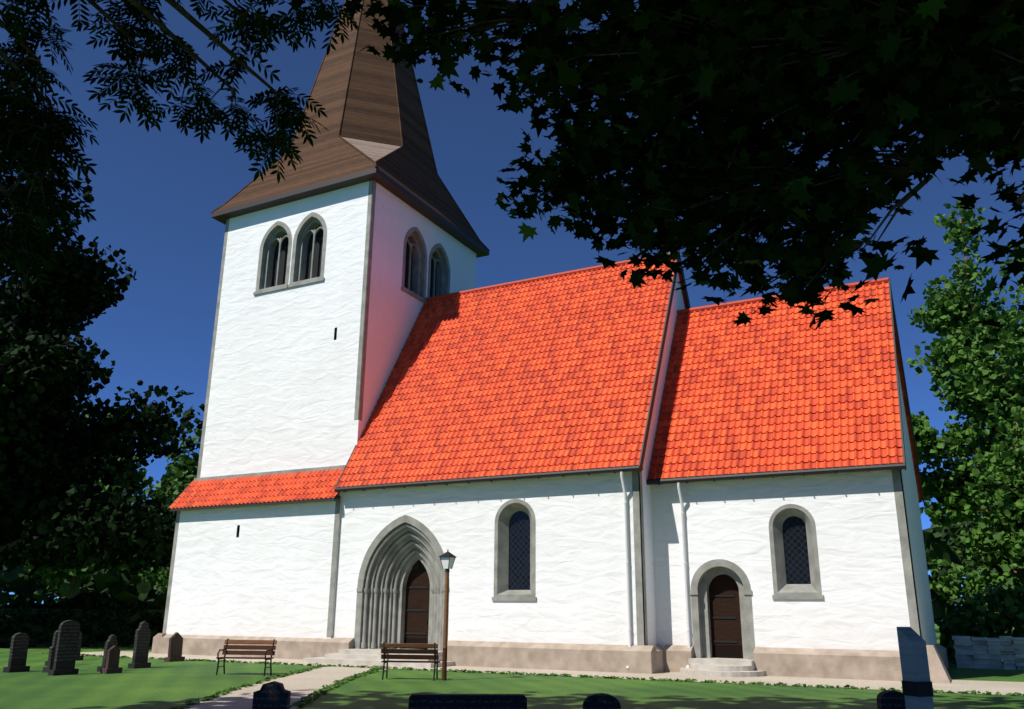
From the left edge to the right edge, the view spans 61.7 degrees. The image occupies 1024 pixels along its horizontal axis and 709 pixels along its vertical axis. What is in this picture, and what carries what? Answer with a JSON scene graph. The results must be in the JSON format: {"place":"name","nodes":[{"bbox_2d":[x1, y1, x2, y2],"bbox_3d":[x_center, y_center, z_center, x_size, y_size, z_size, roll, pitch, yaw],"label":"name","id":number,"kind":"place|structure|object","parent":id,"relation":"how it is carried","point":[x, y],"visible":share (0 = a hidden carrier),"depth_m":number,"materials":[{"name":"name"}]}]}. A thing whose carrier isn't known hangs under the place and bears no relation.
{"place":"outdoors","nodes":[
{"label":"outdoors","id":0,"kind":"place"},
{"bbox_2d":[0,624,1023,708],"bbox_3d":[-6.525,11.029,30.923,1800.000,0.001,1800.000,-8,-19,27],"label":"ground","id":1,"kind":"structure","parent":0,"point":[159,684],"depth_m":19.53,"materials":[{"name":"green plant"}]},
{"bbox_2d":[0,592,164,647],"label":"hedge","id":2,"kind":"object","parent":1,"relation":"on","point":[94,602],"depth_m":40.10,"materials":[{"name":"green plant"}]},
{"bbox_2d":[8,405,169,598],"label":"tree","id":3,"kind":"object","parent":1,"relation":"on","point":[133,478],"visible":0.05,"depth_m":58.54,"materials":[{"name":"green plant"}]},
{"bbox_2d":[0,161,204,581],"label":"tree","id":4,"kind":"object","parent":1,"relation":"on","point":[54,447],"visible":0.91,"depth_m":41.86,"materials":[{"name":"green plant"}]},
{"bbox_2d":[132,427,201,591],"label":"tree","id":5,"kind":"object","parent":1,"relation":"on","point":[177,481],"visible":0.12,"depth_m":72.63,"materials":[{"name":"green plant"}]},
{"bbox_2d":[216,639,276,675],"bbox_3d":[-7.337,8.328,23.597,1.500,0.932,0.620,-1,-17,6],"label":"bench","id":6,"kind":"object","parent":1,"relation":"on","point":[268,651],"visible":0.99,"depth_m":23.82,"materials":[{"name":"brown wood"}]},
{"bbox_2d":[166,492,342,638],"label":"tower gallery walls","id":7,"kind":"structure","parent":1,"relation":"on","point":[266,572],"depth_m":33.54,"materials":[{"name":"paint"}]},
{"bbox_2d":[200,181,475,536],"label":"tower walls","id":8,"kind":"structure","parent":1,"relation":"on","point":[282,395],"depth_m":37.08,"materials":[{"name":"paint"}]},
{"bbox_2d":[211,167,488,257],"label":"tower eaves","id":9,"kind":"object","parent":8,"relation":"on","point":[381,178],"depth_m":39.24,"materials":[{"name":"brown wood"}]},
{"bbox_2d":[211,0,489,250],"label":"spire arris boards","id":10,"kind":"object","parent":8,"relation":"on","point":[361,152],"visible":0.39,"depth_m":42.22,"materials":[{"name":"brown wood"}]},
{"bbox_2d":[214,0,487,249],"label":"spire","id":11,"kind":"structure","parent":8,"relation":"on","point":[371,110],"depth_m":41.64,"materials":[{"name":"brown wood"}]},
{"bbox_2d":[381,642,439,680],"bbox_3d":[-2.654,8.031,22.474,1.500,0.932,0.620,-1,-17,5],"label":"bench","id":12,"kind":"object","parent":1,"relation":"on","point":[387,656],"visible":1,"depth_m":22.32,"materials":[{"name":"brown wood"}]},
{"bbox_2d":[439,550,456,680],"bbox_3d":[-1.739,6.824,22.602,0.380,3.320,0.380,-8,-19,27],"label":"lamp post","id":13,"kind":"object","parent":1,"relation":"on","point":[447,558],"visible":1,"depth_m":22.63,"materials":[{"name":"brown metal"}]},
{"bbox_2d":[3,620,905,708],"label":"gravestones","id":14,"kind":"object","parent":1,"relation":"on","point":[64,656],"visible":0.99,"depth_m":22.81,"materials":[{"name":"stone"}]},
{"bbox_2d":[333,273,684,644],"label":"nave walls","id":15,"kind":"structure","parent":1,"relation":"on","point":[581,589],"depth_m":28.31,"materials":[{"name":"paint"}]},
{"bbox_2d":[678,266,687,308],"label":"roof verge","id":16,"kind":"structure","parent":15,"relation":"attached to","point":[683,293],"depth_m":34.76,"materials":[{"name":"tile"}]},
{"bbox_2d":[0,0,1023,286],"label":"tree wood","id":17,"kind":"object","parent":1,"relation":"on","point":[900,172],"visible":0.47,"depth_m":6.26,"materials":[{"name":"green plant"}]},
{"bbox_2d":[0,0,358,292],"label":"ash","id":18,"kind":"object","parent":17,"relation":"attached to","point":[42,156],"visible":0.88,"depth_m":6.94,"materials":[{"name":"green plant"}]},
{"bbox_2d":[288,0,1023,330],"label":"maple","id":19,"kind":"object","parent":17,"relation":"on","point":[721,53],"depth_m":5.38,"materials":[{"name":"green plant"}]},
{"bbox_2d":[325,0,1023,315],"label":"tree leaves","id":20,"kind":"object","parent":17,"relation":"attached to","point":[932,8],"visible":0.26,"depth_m":5.23,"materials":[{"name":"green plant"}]},
{"bbox_2d":[0,507,1023,626],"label":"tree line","id":21,"kind":"object","parent":1,"relation":"on","point":[124,585],"visible":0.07,"depth_m":97.11,"materials":[{"name":"green plant"}]},
{"bbox_2d":[41,652,1023,708],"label":"path edge tufts","id":22,"kind":"object","parent":1,"relation":"on","point":[336,684],"visible":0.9,"depth_m":22.05,"materials":[{"name":"green plant"}]},
{"bbox_2d":[163,180,921,659],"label":"stone dressings","id":23,"kind":"structure","parent":1,"relation":"on","point":[401,588],"depth_m":30.57,"materials":[{"name":"stone"}]},
{"bbox_2d":[151,633,951,683],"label":"plinth","id":24,"kind":"structure","parent":1,"relation":"on","point":[884,665],"depth_m":26.17,"materials":[{"name":"stone"}]},
{"bbox_2d":[167,245,923,669],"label":"roof trim","id":25,"kind":"structure","parent":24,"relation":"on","point":[643,449],"depth_m":29.35,"materials":[{"name":"metal"}]},
{"bbox_2d":[169,468,342,508],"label":"gallery roof","id":26,"kind":"structure","parent":25,"relation":"on","point":[311,484],"depth_m":34.75,"materials":[{"name":"tile"}]},
{"bbox_2d":[336,258,675,487],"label":"nave roof","id":27,"kind":"structure","parent":25,"relation":"on","point":[551,375],"depth_m":32.63,"materials":[{"name":"tile"}]},
{"bbox_2d":[648,282,902,479],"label":"chancel roof","id":28,"kind":"structure","parent":25,"relation":"on","point":[782,387],"depth_m":28.53,"materials":[{"name":"tile"}]},
{"bbox_2d":[80,651,1023,708],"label":"gravel paths","id":29,"kind":"structure","parent":1,"relation":"on","point":[300,685],"depth_m":22.77,"materials":[{"name":"beige gravel"}]},
{"bbox_2d":[303,649,765,676],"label":"portal steps","id":30,"kind":"structure","parent":29,"relation":"on","point":[724,667],"depth_m":27.08,"materials":[{"name":"stone"}]},
{"bbox_2d":[651,363,936,650],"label":"chancel walls","id":31,"kind":"structure","parent":1,"relation":"on","point":[862,605],"depth_m":25.55,"materials":[{"name":"paint"}]},
{"bbox_2d":[893,314,921,500],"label":"roof verge","id":32,"kind":"structure","parent":31,"relation":"attached to","point":[908,424],"depth_m":31.36,"materials":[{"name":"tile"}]},
{"bbox_2d":[896,627,933,708],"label":"gravestone","id":33,"kind":"object","parent":1,"relation":"on","point":[917,687],"visible":1,"depth_m":6.15,"materials":[{"name":"grey stone"}]},
{"bbox_2d":[924,541,933,564],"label":"tree","id":34,"kind":"object","parent":1,"relation":"on","point":[929,559],"depth_m":67.59,"materials":[{"name":"green plant"}]},
{"bbox_2d":[906,200,1023,622],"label":"tree","id":35,"kind":"object","parent":1,"relation":"on","point":[965,350],"visible":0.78,"depth_m":47.39,"materials":[{"name":"green plant"}]},
{"bbox_2d":[928,393,1023,610],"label":"tree","id":36,"kind":"object","parent":1,"relation":"on","point":[1003,544],"visible":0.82,"depth_m":36.01,"materials":[{"name":"green plant"}]},
{"bbox_2d":[936,580,1023,663],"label":"bushes","id":37,"kind":"object","parent":1,"relation":"on","point":[971,616],"visible":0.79,"depth_m":31.93,"materials":[{"name":"green plant"}]},
{"bbox_2d":[943,356,1022,575],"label":"tree","id":38,"kind":"object","parent":1,"relation":"on","point":[967,525],"visible":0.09,"depth_m":57.25,"materials":[{"name":"green plant"}]},
{"bbox_2d":[952,636,1023,669],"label":"dry stone wall","id":39,"kind":"structure","parent":1,"relation":"on","point":[980,652],"depth_m":29.22,"materials":[{"name":"grey stone"}]},
{"bbox_2d":[984,243,1023,436],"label":"pine wood","id":40,"kind":"object","parent":1,"relation":"on","point":[1014,307],"visible":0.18,"depth_m":53.15,"materials":[{"name":"green plant"}]},
{"bbox_2d":[0,0,1023,605],"label":"sky","id":41,"kind":"structure","parent":0,"point":[155,193],"materials":[{"name":"blue"}]}
]}

